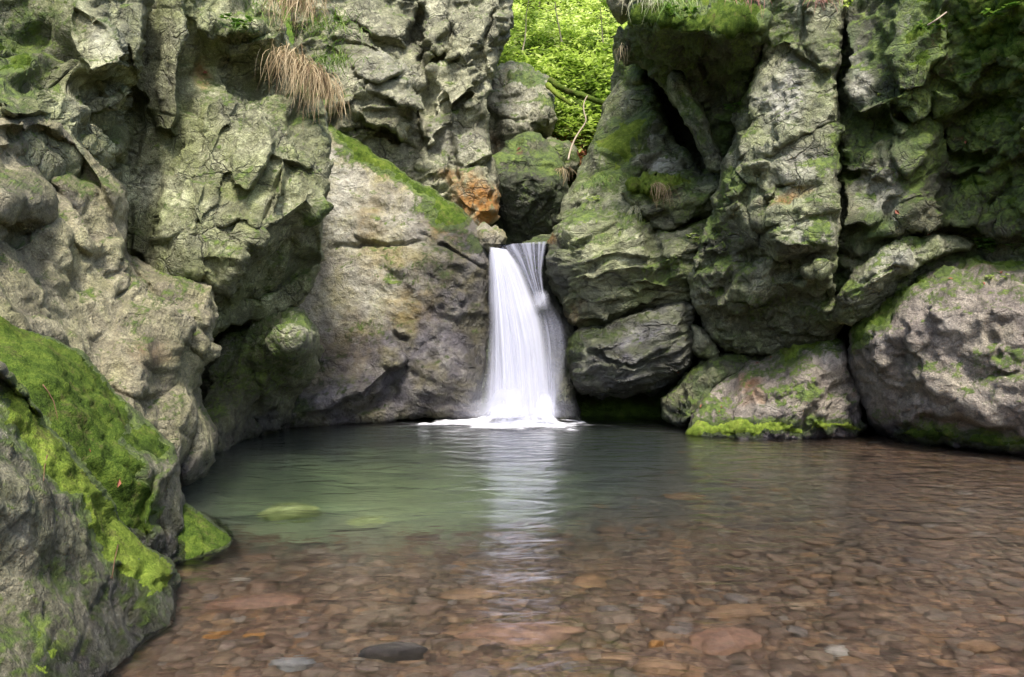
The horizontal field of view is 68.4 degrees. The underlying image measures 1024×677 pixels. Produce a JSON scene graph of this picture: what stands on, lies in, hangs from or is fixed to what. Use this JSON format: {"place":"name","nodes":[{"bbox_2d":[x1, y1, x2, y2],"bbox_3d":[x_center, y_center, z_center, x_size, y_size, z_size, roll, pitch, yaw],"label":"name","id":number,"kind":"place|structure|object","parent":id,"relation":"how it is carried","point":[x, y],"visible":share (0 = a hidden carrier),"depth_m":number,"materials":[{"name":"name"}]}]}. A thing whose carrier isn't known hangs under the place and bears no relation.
{"place":"outdoors","nodes":[
{"label":"outdoors","id":0,"kind":"place"},
{"bbox_2d":[0,0,333,336],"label":"rock cliff","id":1,"kind":"structure","parent":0,"point":[221,168],"depth_m":8.89,"materials":[{"name":"grey stone"}]},
{"bbox_2d":[219,13,254,29],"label":"herb","id":2,"kind":"object","parent":1,"relation":"on","point":[237,23],"visible":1,"depth_m":9.10,"materials":[{"name":"green plant"}]},
{"bbox_2d":[247,0,295,28],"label":"grass tuft","id":3,"kind":"object","parent":1,"relation":"on","point":[254,4],"visible":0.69,"depth_m":9.64,"materials":[{"name":"plant"}]},
{"bbox_2d":[260,0,335,31],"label":"grass tuft","id":4,"kind":"object","parent":1,"relation":"hanging from","point":[305,5],"visible":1,"depth_m":9.61,"materials":[{"name":"brown plant"}]},
{"bbox_2d":[254,39,343,113],"bbox_3d":[-2.686,-3.310,9.549,1.166,1.026,0.495,0,0,0],"label":"grass tuft","id":5,"kind":"object","parent":1,"relation":"hanging from","point":[288,60],"visible":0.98,"depth_m":9.55,"materials":[{"name":"brown plant"}]},
{"bbox_2d":[297,76,350,137],"bbox_3d":[-2.401,-2.985,9.635,0.677,0.829,0.385,0,0,0],"label":"grass tuft","id":6,"kind":"object","parent":1,"relation":"hanging from","point":[318,96],"visible":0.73,"depth_m":9.63,"materials":[{"name":"beige plant"}]},
{"bbox_2d":[282,2,374,45],"bbox_3d":[-2.540,-4.086,9.893,1.572,0.686,0.665,0,0,0],"label":"grass tuft","id":7,"kind":"object","parent":1,"relation":"on","point":[324,23],"visible":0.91,"depth_m":9.95,"materials":[{"name":"green plant"}]},
{"bbox_2d":[305,40,370,78],"bbox_3d":[-2.424,-3.631,9.912,1.127,0.546,0.512,0,0,0],"label":"grass tuft","id":8,"kind":"object","parent":1,"relation":"on","point":[336,60],"visible":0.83,"depth_m":9.95,"materials":[{"name":"green plant"}]},
{"bbox_2d":[288,0,513,225],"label":"jagged cliff","id":9,"kind":"structure","parent":0,"point":[417,89],"depth_m":14.29,"materials":[{"name":"grey stone"}]},
{"bbox_2d":[278,0,704,415],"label":"hillside","id":10,"kind":"structure","parent":0,"point":[641,404],"depth_m":13.69,"materials":[{"name":"green plant"}]},
{"bbox_2d":[492,131,568,243],"bbox_3d":[0.376,-3.269,16.800,1.751,2.817,3.896,0,0,0],"label":"chockstone","id":11,"kind":"object","parent":10,"relation":"on","point":[533,189],"visible":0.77,"depth_m":15.40,"materials":[{"name":"grey stone"}]},
{"bbox_2d":[487,60,557,154],"bbox_3d":[0.155,-5.670,19.530,1.946,3.528,4.706,0,0,0],"label":"boulder","id":12,"kind":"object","parent":11,"relation":"on","point":[520,98],"depth_m":17.87,"materials":[{"name":"grey stone"}]},
{"bbox_2d":[547,77,603,104],"bbox_3d":[1.581,-6.024,18.362,1.491,0.837,0.239,0,0,16],"label":"fallen log","id":13,"kind":"object","parent":12,"relation":"on","point":[555,83],"visible":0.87,"depth_m":18.30,"materials":[{"name":"green wood"}]},
{"bbox_2d":[549,166,575,183],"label":"grass tuft","id":14,"kind":"object","parent":11,"relation":"hanging from","point":[563,172],"visible":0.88,"depth_m":15.38,"materials":[{"name":"beige plant"}]},
{"bbox_2d":[504,0,560,54],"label":"sapling","id":15,"kind":"object","parent":10,"relation":"on","point":[527,22],"visible":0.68,"depth_m":21.59,"materials":[{"name":"green plant"}]},
{"bbox_2d":[522,2,595,50],"bbox_3d":[1.212,-9.899,22.233,2.361,2.807,2.346,0,0,27],"label":"sapling","id":16,"kind":"object","parent":10,"relation":"on","point":[569,13],"visible":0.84,"depth_m":22.24,"materials":[{"name":"green plant"}]},
{"bbox_2d":[545,82,572,105],"bbox_3d":[1.103,-5.871,18.066,0.755,0.693,0.192,0,0,37],"label":"fallen log","id":17,"kind":"object","parent":10,"relation":"on","point":[552,90],"visible":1,"depth_m":17.99,"materials":[{"name":"green plant"}]},
{"bbox_2d":[497,0,627,152],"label":"undergrowth","id":18,"kind":"object","parent":10,"relation":"on","point":[537,61],"visible":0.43,"depth_m":21.15,"materials":[{"name":"green plant"}]},
{"bbox_2d":[546,136,579,175],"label":"mossy block","id":19,"kind":"structure","parent":10,"relation":"on","point":[562,148],"depth_m":17.12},
{"bbox_2d":[567,96,587,160],"bbox_3d":[1.492,-4.739,16.888,0.136,1.616,0.762,0,0,44],"label":"branch","id":20,"kind":"object","parent":19,"relation":"on","point":[578,131],"visible":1,"depth_m":16.88,"materials":[{"name":"brown wood"}]},
{"bbox_2d":[553,111,592,182],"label":"leaf litter","id":21,"kind":"object","parent":10,"relation":"on","point":[585,151],"visible":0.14,"depth_m":18.54,"materials":[{"name":"plant"}]},
{"bbox_2d":[567,0,627,50],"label":"sapling","id":22,"kind":"object","parent":10,"relation":"on","point":[595,20],"visible":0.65,"depth_m":21.73,"materials":[{"name":"green plant"}]},
{"bbox_2d":[565,301,695,399],"bbox_3d":[2.004,0.202,13.157,2.208,1.711,3.385,0,0,0],"label":"striped boulder","id":23,"kind":"object","parent":10,"relation":"on","point":[648,352],"visible":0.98,"depth_m":11.92,"materials":[{"name":"grey stone"}]},
{"bbox_2d":[545,194,707,327],"bbox_3d":[2.091,-1.359,13.943,3.041,2.494,4.299,0,0,0],"label":"layered rock","id":24,"kind":"object","parent":23,"relation":"on","point":[609,258],"visible":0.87,"depth_m":12.26,"materials":[{"name":"grey stone"}]},
{"bbox_2d":[556,26,714,221],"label":"mossy slope","id":25,"kind":"structure","parent":24,"relation":"on","point":[633,134],"depth_m":14.06,"materials":[{"name":"grey stone"}]},
{"bbox_2d":[582,172,636,194],"bbox_3d":[1.747,-2.676,13.232,1.046,0.529,0.434,0,0,0],"label":"grass tuft","id":26,"kind":"object","parent":25,"relation":"on","point":[601,177],"visible":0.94,"depth_m":13.21,"materials":[{"name":"green plant"}]},
{"bbox_2d":[606,0,632,24],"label":"perched stone","id":27,"kind":"object","parent":25,"relation":"on","point":[618,11],"visible":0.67,"depth_m":15.22,"materials":[{"name":"grey stone"}]},
{"bbox_2d":[622,171,719,231],"bbox_3d":[2.818,-2.369,13.241,1.877,1.291,2.436,0,0,0],"label":"ledge rock","id":28,"kind":"object","parent":24,"relation":"on","point":[695,201],"visible":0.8,"depth_m":12.31,"materials":[{"name":"grey stone"}]},
{"bbox_2d":[627,205,641,221],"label":"grass tuft","id":29,"kind":"object","parent":28,"relation":"hanging from","point":[635,210],"visible":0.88,"depth_m":12.42,"materials":[{"name":"plant"}]},
{"bbox_2d":[646,180,684,209],"bbox_3d":[2.457,-2.275,12.025,0.661,0.506,0.334,0,0,-12],"label":"grass tuft","id":30,"kind":"object","parent":28,"relation":"hanging from","point":[659,187],"visible":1,"depth_m":11.98,"materials":[{"name":"plant"}]},
{"bbox_2d":[686,233,700,241],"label":"fern","id":31,"kind":"object","parent":24,"relation":"on","point":[693,237],"visible":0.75,"depth_m":11.86,"materials":[{"name":"green plant"}]},
{"bbox_2d":[496,244,547,253],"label":"stream water","id":32,"kind":"structure","parent":0,"point":[522,248],"depth_m":13.53,"materials":[{"name":"grey liquid"}]},
{"bbox_2d":[105,416,1023,676],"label":"pool water","id":33,"kind":"structure","parent":0,"point":[623,546],"depth_m":4.79,"materials":[{"name":"liquid"}]},
{"bbox_2d":[0,361,180,676],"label":"boulder","id":34,"kind":"object","parent":33,"relation":"in","point":[71,605],"visible":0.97,"depth_m":3.29,"materials":[{"name":"grey stone"}]},
{"bbox_2d":[112,544,118,575],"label":"twig","id":35,"kind":"object","parent":34,"relation":"attached to","point":[114,558],"visible":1,"depth_m":3.71,"materials":[{"name":"brown wood"}]},
{"bbox_2d":[0,316,184,558],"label":"mossy boulder","id":36,"kind":"object","parent":33,"relation":"in","point":[118,436],"visible":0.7,"depth_m":4.54,"materials":[{"name":"green plant"}]},
{"bbox_2d":[0,115,221,486],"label":"rock bulge","id":37,"kind":"object","parent":33,"relation":"in","point":[75,274],"visible":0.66,"depth_m":6.66,"materials":[{"name":"grey stone"}]},
{"bbox_2d":[171,502,230,561],"bbox_3d":[-2.275,1.359,5.535,0.462,0.547,1.742,0,0,-18],"label":"toe rock","id":38,"kind":"object","parent":33,"relation":"in","point":[201,534],"visible":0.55,"depth_m":5.00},
{"bbox_2d":[200,306,324,451],"bbox_3d":[-3.993,0.529,11.803,1.839,2.100,6.135,0,0,-22],"label":"boulder","id":39,"kind":"object","parent":33,"relation":"in","point":[257,377],"visible":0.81,"depth_m":9.88,"materials":[{"name":"grey stone"}]},
{"bbox_2d":[286,123,493,427],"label":"leaning slab","id":40,"kind":"structure","parent":33,"relation":"in","point":[395,306],"depth_m":12.65,"materials":[{"name":"grey stone"}]},
{"bbox_2d":[476,222,506,252],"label":"lip stone","id":41,"kind":"object","parent":40,"relation":"on","point":[489,236],"visible":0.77,"depth_m":13.12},
{"bbox_2d":[419,243,581,428],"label":"waterfall","id":42,"kind":"structure","parent":33,"relation":"on","point":[520,397],"depth_m":12.44,"materials":[{"name":"liquid"}]},
{"bbox_2d":[479,251,581,421],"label":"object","id":43,"kind":"object","parent":33,"relation":"in","point":[557,329],"visible":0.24,"depth_m":13.09,"materials":[{"name":"white liquid"}]},
{"bbox_2d":[660,351,766,427],"bbox_3d":[3.365,0.774,12.384,2.256,1.236,1.655,0,0,-38],"label":"rubble ledge","id":44,"kind":"object","parent":33,"relation":"on","point":[696,383],"visible":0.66,"depth_m":11.78,"materials":[{"name":"grey stone"}]},
{"bbox_2d":[691,324,719,359],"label":"wedged stone","id":45,"kind":"object","parent":44,"relation":"on","point":[704,345],"visible":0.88,"depth_m":11.99,"materials":[{"name":"grey stone"}]},
{"bbox_2d":[685,334,866,439],"bbox_3d":[4.337,0.734,12.244,2.511,1.644,4.099,0,0,22],"label":"bank boulder","id":46,"kind":"object","parent":33,"relation":"in","point":[804,391],"visible":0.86,"depth_m":10.65,"materials":[{"name":"grey stone"}]},
{"bbox_2d":[847,255,1023,454],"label":"boulder","id":47,"kind":"object","parent":33,"relation":"in","point":[935,356],"visible":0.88,"depth_m":9.19,"materials":[{"name":"grey stone"}]},
{"bbox_2d":[832,231,974,326],"bbox_3d":[5.572,-0.847,10.714,1.738,1.372,2.918,0,0,31],"label":"wedge rock","id":48,"kind":"object","parent":47,"relation":"on","point":[877,277],"visible":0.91,"depth_m":9.83,"materials":[{"name":"grey stone"}]},
{"bbox_2d":[985,273,1008,280],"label":"herb","id":49,"kind":"object","parent":47,"relation":"on","point":[989,276],"visible":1,"depth_m":9.20,"materials":[{"name":"green plant"}]},
{"bbox_2d":[522,78,866,420],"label":"recess wall","id":50,"kind":"structure","parent":0,"point":[682,133],"depth_m":15.38,"materials":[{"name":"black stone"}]},
{"bbox_2d":[687,0,845,355],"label":"rock buttress","id":51,"kind":"object","parent":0,"point":[764,268],"visible":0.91,"depth_m":10.40,"materials":[{"name":"grey stone"}]},
{"bbox_2d":[618,0,772,157],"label":"overhang rock","id":52,"kind":"object","parent":51,"relation":"attached to","point":[709,46],"visible":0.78,"depth_m":11.05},
{"bbox_2d":[615,43,643,67],"bbox_3d":[2.005,-4.861,12.904,0.491,0.471,0.328,0,0,12],"label":"grass tuft","id":53,"kind":"object","parent":52,"relation":"hanging from","point":[627,48],"visible":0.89,"depth_m":12.95,"materials":[{"name":"plant"}]},
{"bbox_2d":[622,0,698,22],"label":"grass tuft","id":54,"kind":"object","parent":52,"relation":"on","point":[645,3],"visible":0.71,"depth_m":10.78,"materials":[{"name":"plant"}]},
{"bbox_2d":[644,0,703,19],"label":"grass tuft","id":55,"kind":"object","parent":52,"relation":"on","point":[678,1],"visible":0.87,"depth_m":10.59,"materials":[{"name":"green plant"}]},
{"bbox_2d":[665,4,699,18],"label":"herb","id":56,"kind":"object","parent":52,"relation":"on","point":[668,7],"visible":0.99,"depth_m":10.47,"materials":[{"name":"green plant"}]},
{"bbox_2d":[666,70,722,173],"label":"hanging slab","id":57,"kind":"structure","parent":52,"relation":"attached to","point":[689,106],"depth_m":12.09,"materials":[{"name":"grey stone"}]},
{"bbox_2d":[705,319,747,354],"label":"wedged stone","id":58,"kind":"object","parent":51,"relation":"on","point":[721,339],"visible":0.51,"depth_m":11.91,"materials":[{"name":"grey stone"}]},
{"bbox_2d":[724,100,741,111],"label":"fern","id":59,"kind":"object","parent":51,"relation":"on","point":[738,103],"visible":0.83,"depth_m":11.57,"materials":[{"name":"green plant"}]},
{"bbox_2d":[724,0,772,13],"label":"grass tuft","id":60,"kind":"object","parent":51,"relation":"hanging from","point":[751,2],"visible":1,"depth_m":9.91,"materials":[{"name":"plant"}]},
{"bbox_2d":[802,0,842,13],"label":"grass tuft","id":61,"kind":"object","parent":51,"relation":"on","point":[822,3],"visible":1,"depth_m":9.77,"materials":[{"name":"plant"}]},
{"bbox_2d":[829,0,852,8],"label":"fern","id":62,"kind":"object","parent":51,"relation":"on","point":[848,4],"visible":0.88,"depth_m":10.11,"materials":[{"name":"green plant"}]},
{"bbox_2d":[832,0,1023,317],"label":"rock wall","id":63,"kind":"structure","parent":0,"point":[913,158],"depth_m":9.62,"materials":[{"name":"grey stone"}]},
{"bbox_2d":[915,19,945,33],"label":"herb","id":64,"kind":"object","parent":63,"relation":"on","point":[932,24],"visible":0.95,"depth_m":9.13,"materials":[{"name":"green plant"}]},
{"bbox_2d":[927,12,946,25],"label":"twig","id":65,"kind":"object","parent":63,"relation":"attached to","point":[936,19],"visible":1,"depth_m":8.80,"materials":[{"name":"brown wood"}]},
{"bbox_2d":[960,68,999,81],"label":"herb","id":66,"kind":"object","parent":63,"relation":"on","point":[965,74],"visible":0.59,"depth_m":9.08,"materials":[{"name":"green plant"}]},
{"bbox_2d":[973,238,1000,252],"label":"herb","id":67,"kind":"object","parent":63,"relation":"on","point":[985,243],"visible":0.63,"depth_m":9.80,"materials":[{"name":"green plant"}]},
{"bbox_2d":[979,1,1020,21],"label":"herb","id":68,"kind":"object","parent":63,"relation":"on","point":[1007,6],"visible":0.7,"depth_m":8.49,"materials":[{"name":"green plant"}]}
]}

